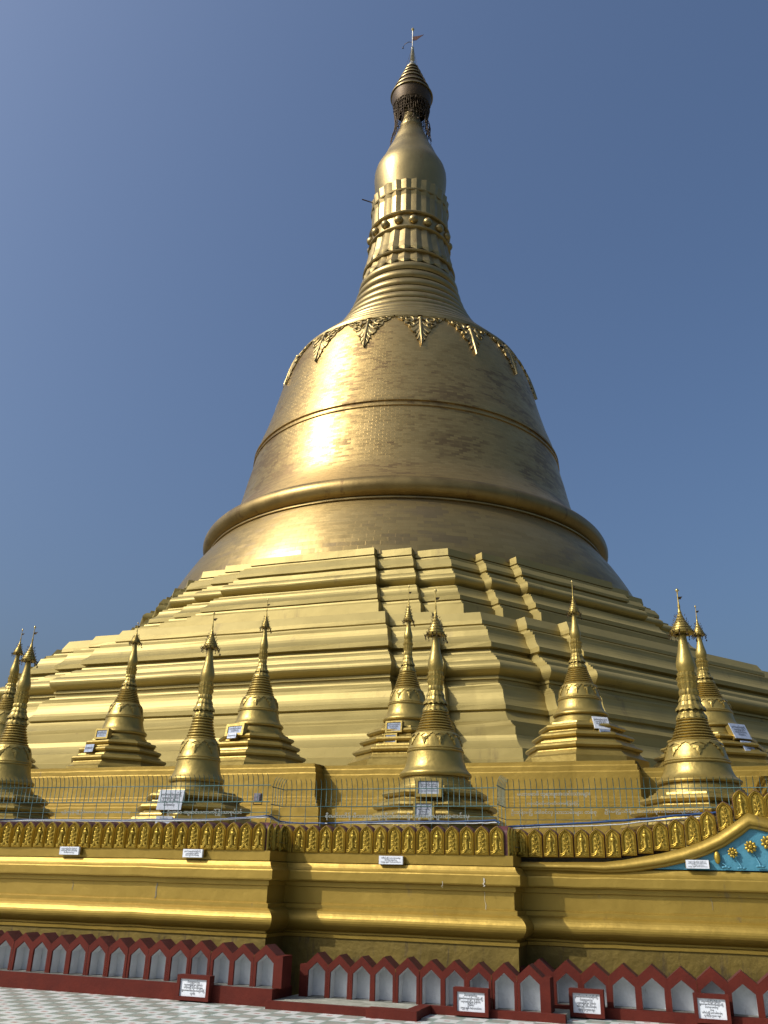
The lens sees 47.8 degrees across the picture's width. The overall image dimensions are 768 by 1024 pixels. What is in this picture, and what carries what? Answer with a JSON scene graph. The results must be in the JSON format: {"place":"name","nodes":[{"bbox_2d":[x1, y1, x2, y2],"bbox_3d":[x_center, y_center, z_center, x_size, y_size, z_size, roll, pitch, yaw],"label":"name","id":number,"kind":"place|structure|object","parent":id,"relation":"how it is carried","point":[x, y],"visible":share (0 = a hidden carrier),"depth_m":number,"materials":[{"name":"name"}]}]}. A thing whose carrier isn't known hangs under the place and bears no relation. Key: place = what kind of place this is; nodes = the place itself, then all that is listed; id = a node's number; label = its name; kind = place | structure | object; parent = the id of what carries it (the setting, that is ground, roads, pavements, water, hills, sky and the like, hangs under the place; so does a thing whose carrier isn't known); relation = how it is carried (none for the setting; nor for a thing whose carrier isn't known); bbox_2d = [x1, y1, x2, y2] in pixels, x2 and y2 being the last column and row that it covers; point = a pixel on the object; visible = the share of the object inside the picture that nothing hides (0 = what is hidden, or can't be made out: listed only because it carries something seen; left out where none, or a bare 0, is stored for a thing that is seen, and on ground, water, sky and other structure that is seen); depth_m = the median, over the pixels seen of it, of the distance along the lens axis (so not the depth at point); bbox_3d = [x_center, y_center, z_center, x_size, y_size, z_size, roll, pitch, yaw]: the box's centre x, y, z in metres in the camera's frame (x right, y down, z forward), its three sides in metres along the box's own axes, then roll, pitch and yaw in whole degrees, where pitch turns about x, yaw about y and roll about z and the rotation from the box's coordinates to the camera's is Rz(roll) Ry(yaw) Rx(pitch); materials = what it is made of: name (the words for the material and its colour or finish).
{"place":"outdoors","nodes":[
{"label":"outdoors","id":0,"kind":"place"},
{"bbox_2d":[0,987,668,1023],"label":"pavement","id":1,"kind":"structure","parent":0,"point":[23,1006],"depth_m":11.39,"materials":[{"name":"tile"}]},
{"bbox_2d":[0,930,291,1006],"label":"niche row","id":2,"kind":"object","parent":1,"relation":"on","point":[249,974],"visible":0.95,"depth_m":13.08,"materials":[{"name":"red paint"}]},
{"bbox_2d":[175,974,214,1001],"bbox_3d":[-2.728,6.862,12.498,0.532,0.322,0.140,-6,-25,18],"label":"donor plaque","id":3,"kind":"object","parent":1,"relation":"on","point":[193,987],"visible":1,"depth_m":12.45,"materials":[{"name":"red paint"}]},
{"bbox_2d":[0,789,767,994],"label":"terrace wall","id":4,"kind":"structure","parent":1,"relation":"on","point":[609,901],"depth_m":13.35,"materials":[{"name":"gold metal"}]},
{"bbox_2d":[0,626,53,822],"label":"stupa","id":5,"kind":"object","parent":4,"relation":"on","point":[15,756],"visible":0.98,"depth_m":19.11,"materials":[{"name":"gold metal"}]},
{"bbox_2d":[59,847,82,854],"bbox_3d":[-5.333,5.766,14.745,0.406,0.126,0.092,-6,-25,18],"label":"wall plaque","id":6,"kind":"object","parent":4,"relation":"attached to","point":[70,851],"depth_m":14.70,"materials":[{"name":"white stone"}]},
{"bbox_2d":[0,773,270,823],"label":"iron railing","id":7,"kind":"object","parent":4,"relation":"on","point":[175,812],"visible":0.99,"depth_m":15.70,"materials":[{"name":"grey metal"}]},
{"bbox_2d":[129,611,257,824],"bbox_3d":[-3.808,4.432,18.178,2.677,4.870,2.677,9,-25,-18],"label":"stupa","id":8,"kind":"object","parent":4,"relation":"on","point":[198,754],"visible":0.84,"depth_m":17.40,"materials":[{"name":"gold metal"}]},
{"bbox_2d":[182,849,205,857],"bbox_3d":[-3.076,5.521,14.010,0.373,0.123,0.092,-6,-25,18],"label":"wall plaque","id":9,"kind":"object","parent":4,"relation":"attached to","point":[199,853],"depth_m":13.97,"materials":[{"name":"white stone"}]},
{"bbox_2d":[270,776,496,829],"bbox_3d":[-0.057,5.004,14.513,3.840,1.101,0.516,-6,-25,18],"label":"iron railing","id":10,"kind":"object","parent":4,"relation":"on","point":[465,816],"visible":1,"depth_m":14.80,"materials":[{"name":"grey metal"}]},
{"bbox_2d":[3,817,496,823],"bbox_3d":[-2.738,5.390,15.143,9.450,0.099,0.575,-4,-24,13],"label":"pipe","id":11,"kind":"object","parent":10,"relation":"attached to","point":[263,817],"visible":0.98,"depth_m":14.94,"materials":[{"name":"blue plastic"}]},
{"bbox_2d":[0,815,324,823],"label":"hose","id":12,"kind":"object","parent":11,"relation":"on","point":[162,819],"visible":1,"depth_m":15.38,"materials":[{"name":"blue plastic"}]},
{"bbox_2d":[327,819,499,823],"bbox_3d":[0.454,5.174,14.469,3.018,0.081,0.032,-6,-25,18],"label":"hose","id":13,"kind":"object","parent":10,"relation":"attached to","point":[413,821],"visible":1,"depth_m":14.43,"materials":[{"name":"blue plastic"}]},
{"bbox_2d":[379,856,404,864],"bbox_3d":[0.119,5.464,13.593,0.410,0.121,0.092,-6,-25,18],"label":"wall plaque","id":14,"kind":"object","parent":4,"relation":"attached to","point":[399,860],"depth_m":13.55,"materials":[{"name":"white stone"}]},
{"bbox_2d":[31,760,767,834],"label":"terrace wall","id":15,"kind":"structure","parent":4,"relation":"on","point":[629,771],"depth_m":20.65,"materials":[{"name":"gold metal"}]},
{"bbox_2d":[0,629,38,768],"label":"stupa","id":16,"kind":"object","parent":15,"relation":"on","point":[7,701],"visible":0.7,"depth_m":27.88,"materials":[{"name":"gold metal"}]},
{"bbox_2d":[66,622,165,767],"bbox_3d":[-7.847,5.695,26.521,2.891,4.800,2.891,9,-24,-17],"label":"stupa","id":17,"kind":"object","parent":15,"relation":"on","point":[119,739],"visible":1,"depth_m":25.44,"materials":[{"name":"gold metal"}]},
{"bbox_2d":[253,793,261,804],"bbox_3d":[-2.997,6.819,20.567,0.239,0.261,0.115,-6,-25,18],"label":"spotlight","id":18,"kind":"object","parent":15,"relation":"attached to","point":[259,797],"visible":0.88,"depth_m":20.54,"materials":[{"name":"grey metal"}]},
{"bbox_2d":[218,599,305,764],"bbox_3d":[-3.585,5.016,25.229,2.891,5.230,2.891,-9,-25,23],"label":"stupa","id":19,"kind":"object","parent":15,"relation":"on","point":[254,734],"visible":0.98,"depth_m":24.06,"materials":[{"name":"gold metal"}]},
{"bbox_2d":[0,28,767,768],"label":"great stupa","id":20,"kind":"object","parent":15,"relation":"on","point":[406,442],"visible":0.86,"depth_m":43.23,"materials":[{"name":"gold metal"}]},
{"bbox_2d":[347,586,424,764],"bbox_3d":[0.653,4.514,23.868,2.891,5.280,2.891,-6,-24,17],"label":"stupa","id":21,"kind":"object","parent":15,"relation":"on","point":[387,742],"visible":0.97,"depth_m":22.85,"materials":[{"name":"gold metal"}]},
{"bbox_2d":[524,580,649,767],"bbox_3d":[5.011,4.141,22.405,2.959,5.020,2.959,2,-23,0],"label":"stupa","id":22,"kind":"object","parent":15,"relation":"on","point":[581,727],"visible":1,"depth_m":21.08,"materials":[{"name":"gold metal"}]},
{"bbox_2d":[652,605,767,767],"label":"stupa","id":23,"kind":"object","parent":15,"relation":"on","point":[742,746],"visible":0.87,"depth_m":21.64,"materials":[{"name":"gold metal"}]},
{"bbox_2d":[363,588,506,829],"bbox_3d":[0.990,3.839,16.648,2.677,4.980,2.677,14,-26,-27],"label":"stupa","id":24,"kind":"object","parent":4,"relation":"on","point":[434,750],"visible":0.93,"depth_m":15.73,"materials":[{"name":"gold metal"}]},
{"bbox_2d":[496,776,767,832],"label":"iron railing","id":25,"kind":"object","parent":4,"relation":"on","point":[503,789],"visible":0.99,"depth_m":14.39,"materials":[{"name":"grey metal"}]},
{"bbox_2d":[514,816,699,828],"bbox_3d":[3.650,5.084,14.196,3.292,0.225,0.020,-6,-25,18],"label":"pipe","id":26,"kind":"object","parent":25,"relation":"attached to","point":[602,825],"visible":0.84,"depth_m":14.19,"materials":[{"name":"white plastic"}]},
{"bbox_2d":[509,811,715,827],"bbox_3d":[3.741,5.038,14.182,3.484,0.271,0.040,-6,-25,18],"label":"hose","id":27,"kind":"object","parent":25,"relation":"attached to","point":[609,821],"visible":0.83,"depth_m":14.18,"materials":[{"name":"plastic"}]},
{"bbox_2d":[621,588,748,849],"bbox_3d":[5.603,3.684,15.802,2.811,4.820,2.811,5,-24,-9],"label":"stupa","id":28,"kind":"object","parent":4,"relation":"on","point":[695,748],"visible":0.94,"depth_m":15.10,"materials":[{"name":"gold metal"}]},
{"bbox_2d":[685,860,709,868],"bbox_3d":[4.618,5.191,12.761,0.336,0.117,0.092,-6,-25,18],"label":"wall plaque","id":29,"kind":"object","parent":4,"relation":"attached to","point":[698,864],"depth_m":12.72,"materials":[{"name":"white stone"}]},
{"bbox_2d":[265,951,570,1023],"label":"niche row","id":30,"kind":"object","parent":1,"relation":"on","point":[367,986],"visible":0.95,"depth_m":12.14,"materials":[{"name":"red paint"}]},
{"bbox_2d":[453,986,490,1017],"bbox_3d":[1.190,6.634,11.737,0.485,0.332,0.140,-6,-25,18],"label":"donor plaque","id":31,"kind":"object","parent":1,"relation":"on","point":[472,1001],"visible":1,"depth_m":11.69,"materials":[{"name":"red paint"}]},
{"bbox_2d":[568,987,605,1018],"bbox_3d":[2.786,6.735,11.882,0.467,0.340,0.140,-6,-25,18],"label":"donor plaque","id":32,"kind":"object","parent":1,"relation":"on","point":[586,1003],"visible":1,"depth_m":11.84,"materials":[{"name":"red paint"}]},
{"bbox_2d":[520,958,767,1023],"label":"niche row","id":33,"kind":"object","parent":1,"relation":"on","point":[652,993],"visible":0.66,"depth_m":11.86,"materials":[{"name":"red paint"},{"name":"white paint"}]},
{"bbox_2d":[693,992,731,1023],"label":"donor plaque","id":34,"kind":"object","parent":33,"relation":"on","point":[710,1008],"visible":1,"depth_m":11.40,"materials":[{"name":"red paint"}]},
{"bbox_2d":[0,0,767,686],"label":"sky","id":35,"kind":"structure","parent":0,"point":[184,184],"materials":[{"name":"blue"}]}
]}

